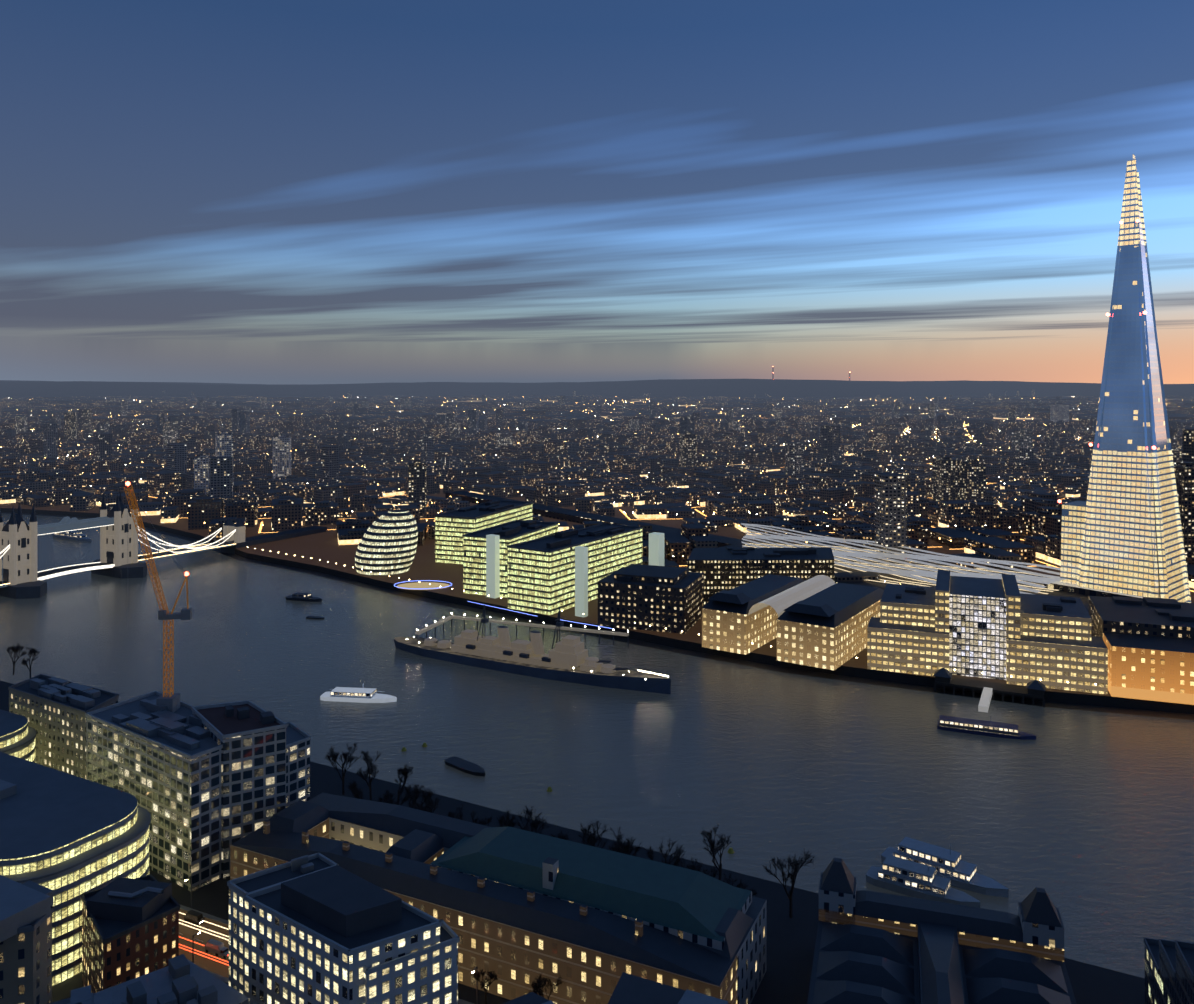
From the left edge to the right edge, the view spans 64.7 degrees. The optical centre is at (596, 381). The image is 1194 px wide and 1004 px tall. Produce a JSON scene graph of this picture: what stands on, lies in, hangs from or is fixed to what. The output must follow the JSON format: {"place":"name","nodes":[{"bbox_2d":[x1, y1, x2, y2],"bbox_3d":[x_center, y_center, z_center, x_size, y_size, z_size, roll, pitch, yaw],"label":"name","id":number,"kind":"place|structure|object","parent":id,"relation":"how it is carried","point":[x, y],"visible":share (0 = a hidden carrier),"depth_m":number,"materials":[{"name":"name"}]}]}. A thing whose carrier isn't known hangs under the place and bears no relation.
{"place":"outdoors","nodes":[
{"label":"outdoors","id":0,"kind":"place"},
{"bbox_2d":[179,904,473,1003],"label":"thames street","id":1,"kind":"structure","parent":0,"point":[213,927],"depth_m":252.12,"materials":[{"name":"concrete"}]},
{"bbox_2d":[0,681,1144,1003],"bbox_3d":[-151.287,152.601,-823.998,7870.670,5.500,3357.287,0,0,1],"label":"ground","id":2,"kind":"structure","parent":0,"point":[790,959],"depth_m":263.80,"materials":[{"name":"grey concrete"}]},
{"bbox_2d":[184,876,477,1003],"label":"street cars and lamps","id":3,"kind":"object","parent":2,"relation":"on","point":[216,948],"visible":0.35,"depth_m":246.77,"materials":[{"name":"metal"}]},
{"bbox_2d":[7,643,818,1003],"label":"trees","id":4,"kind":"object","parent":2,"relation":"on","point":[535,823],"visible":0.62,"depth_m":281.68,"materials":[{"name":"black plant"}]},
{"bbox_2d":[0,674,1193,1003],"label":"foreground buildings","id":5,"kind":"structure","parent":2,"relation":"on","point":[108,802],"depth_m":231.24,"materials":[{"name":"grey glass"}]},
{"bbox_2d":[124,481,191,712],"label":"tower crane","id":6,"kind":"object","parent":5,"relation":"on","point":[170,700],"visible":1,"depth_m":315.55,"materials":[{"name":"metal"}]},
{"bbox_2d":[0,513,1193,977],"bbox_3d":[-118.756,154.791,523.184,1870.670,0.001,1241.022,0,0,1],"label":"river thames","id":7,"kind":"structure","parent":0,"point":[1084,819],"depth_m":404.88,"materials":[{"name":"liquid"}]},
{"bbox_2d":[52,531,90,541],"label":"boat","id":8,"kind":"object","parent":7,"relation":"on","point":[75,535],"visible":0.81,"depth_m":920.24,"materials":[{"name":"grey metal"}]},
{"bbox_2d":[285,589,321,601],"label":"boat","id":9,"kind":"object","parent":7,"relation":"on","point":[300,596],"visible":0.94,"depth_m":664.01,"materials":[{"name":"black metal"}]},
{"bbox_2d":[306,616,323,618],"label":"pontoon","id":10,"kind":"object","parent":7,"relation":"on","point":[313,617],"visible":0.82,"depth_m":614.49,"materials":[{"name":"grey metal"}]},
{"bbox_2d":[320,687,396,702],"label":"tour boat","id":11,"kind":"object","parent":7,"relation":"on","point":[357,695],"visible":0.96,"depth_m":454.90,"materials":[{"name":"white metal"}]},
{"bbox_2d":[444,756,484,776],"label":"river barge","id":12,"kind":"object","parent":7,"relation":"on","point":[463,765],"visible":0.82,"depth_m":375.81},
{"bbox_2d":[394,604,670,693],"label":"warship","id":13,"kind":"object","parent":7,"relation":"on","point":[566,659],"visible":1,"depth_m":497.66,"materials":[{"name":"grey metal"}]},
{"bbox_2d":[401,743,733,853],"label":"buoys","id":14,"kind":"object","parent":7,"relation":"on","point":[730,850],"visible":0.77,"depth_m":355.65},
{"bbox_2d":[866,855,979,907],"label":"cruise boat","id":15,"kind":"object","parent":7,"relation":"on","point":[908,877],"visible":0.98,"depth_m":283.36,"materials":[{"name":"white metal"}]},
{"bbox_2d":[881,837,1008,897],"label":"cruise boat","id":16,"kind":"object","parent":7,"relation":"on","point":[953,867],"visible":0.83,"depth_m":291.15,"materials":[{"name":"white metal"}]},
{"bbox_2d":[937,715,1035,739],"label":"passenger boat","id":17,"kind":"object","parent":7,"relation":"on","point":[978,727],"visible":0.92,"depth_m":412.94,"materials":[{"name":"metal"}]},
{"bbox_2d":[0,384,1193,713],"bbox_3d":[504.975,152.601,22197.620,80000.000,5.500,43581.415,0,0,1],"label":"ground","id":18,"kind":"structure","parent":0,"point":[324,552],"depth_m":727.02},
{"bbox_2d":[355,510,417,575],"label":"city hall","id":19,"kind":"structure","parent":18,"relation":"on","point":[387,545],"depth_m":735.60,"materials":[{"name":"beige glass"}]},
{"bbox_2d":[394,580,451,589],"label":"amphitheatre","id":20,"kind":"object","parent":18,"relation":"on","point":[421,586],"visible":1,"depth_m":690.03,"materials":[{"name":"beige stone"}]},
{"bbox_2d":[468,601,613,628],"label":"blue strip","id":21,"kind":"object","parent":18,"relation":"on","point":[537,616],"visible":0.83,"depth_m":600.63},
{"bbox_2d":[435,500,663,616],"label":"office buildings","id":22,"kind":"structure","parent":18,"relation":"on","point":[516,555],"depth_m":654.27,"materials":[{"name":"yellow glass"}]},
{"bbox_2d":[0,396,1192,581],"bbox_3d":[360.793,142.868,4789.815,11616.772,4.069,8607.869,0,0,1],"label":"street lamps","id":23,"kind":"object","parent":18,"relation":"on","point":[648,472],"visible":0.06,"depth_m":1712.34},
{"bbox_2d":[0,390,1193,612],"bbox_3d":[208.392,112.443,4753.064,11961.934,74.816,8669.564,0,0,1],"label":"city buildings","id":24,"kind":"structure","parent":18,"relation":"on","point":[562,450],"depth_m":1569.94,"materials":[{"name":"grey concrete"}]},
{"bbox_2d":[64,404,1193,564],"bbox_3d":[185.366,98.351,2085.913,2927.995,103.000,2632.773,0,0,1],"label":"tower blocks","id":25,"kind":"structure","parent":18,"relation":"on","point":[955,479],"depth_m":1114.82,"materials":[{"name":"grey concrete"}]},
{"bbox_2d":[95,399,1193,591],"bbox_3d":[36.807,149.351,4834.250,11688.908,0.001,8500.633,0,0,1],"label":"city street glow","id":26,"kind":"object","parent":18,"relation":"on","point":[261,524],"depth_m":1018.22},
{"bbox_2d":[247,547,1096,684],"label":"street lamps","id":27,"kind":"object","parent":18,"relation":"on","point":[635,622],"visible":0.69,"depth_m":577.74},
{"bbox_2d":[445,491,1142,603],"bbox_3d":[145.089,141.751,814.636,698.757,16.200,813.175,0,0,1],"label":"railway station","id":28,"kind":"object","parent":18,"relation":"on","point":[919,569],"visible":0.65,"depth_m":716.15,"materials":[{"name":"metal"}]},
{"bbox_2d":[598,547,1193,704],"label":"riverside buildings","id":29,"kind":"structure","parent":18,"relation":"on","point":[800,605],"depth_m":493.81,"materials":[{"name":"cream stone"},{"name":"brick"},{"name":"slate"}]},
{"bbox_2d":[933,668,1045,712],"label":"pier","id":30,"kind":"structure","parent":18,"relation":"on","point":[1033,688],"depth_m":458.97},
{"bbox_2d":[0,379,1193,397],"bbox_3d":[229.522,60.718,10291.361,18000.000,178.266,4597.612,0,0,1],"label":"distant hills","id":31,"kind":"structure","parent":0,"point":[779,388],"depth_m":8999.52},
{"bbox_2d":[772,366,849,378],"bbox_3d":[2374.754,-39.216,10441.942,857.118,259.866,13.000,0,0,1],"label":"radio masts","id":32,"kind":"object","parent":31,"relation":"on","point":[773,372],"visible":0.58,"depth_m":10445.87},
{"bbox_2d":[0,0,1193,383],"label":"sky","id":33,"kind":"structure","parent":0,"point":[198,191],"materials":[{"name":"blue"}]},
{"bbox_2d":[1,512,1193,719],"bbox_3d":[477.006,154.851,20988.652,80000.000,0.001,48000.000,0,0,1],"label":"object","id":34,"kind":"structure","parent":0,"point":[879,682],"depth_m":522.55,"materials":[{"name":"stone"}]},
{"bbox_2d":[0,491,326,598],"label":"bridge","id":35,"kind":"structure","parent":34,"relation":"on","point":[21,577],"depth_m":742.52,"materials":[{"name":"stone"}]},
{"bbox_2d":[415,613,628,646],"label":"belfast gangway","id":36,"kind":"object","parent":34,"relation":"on","point":[448,618],"visible":0.88,"depth_m":569.10,"materials":[{"name":"metal"}]},
{"bbox_2d":[1060,154,1190,602],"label":"skyscraper","id":37,"kind":"structure","parent":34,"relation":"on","point":[1121,531],"depth_m":625.63,"materials":[{"name":"blue glass"}]},
{"bbox_2d":[1058,219,1155,502],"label":"aircraft warning lights","id":38,"kind":"object","parent":37,"relation":"on","point":[1108,314],"visible":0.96,"depth_m":635.50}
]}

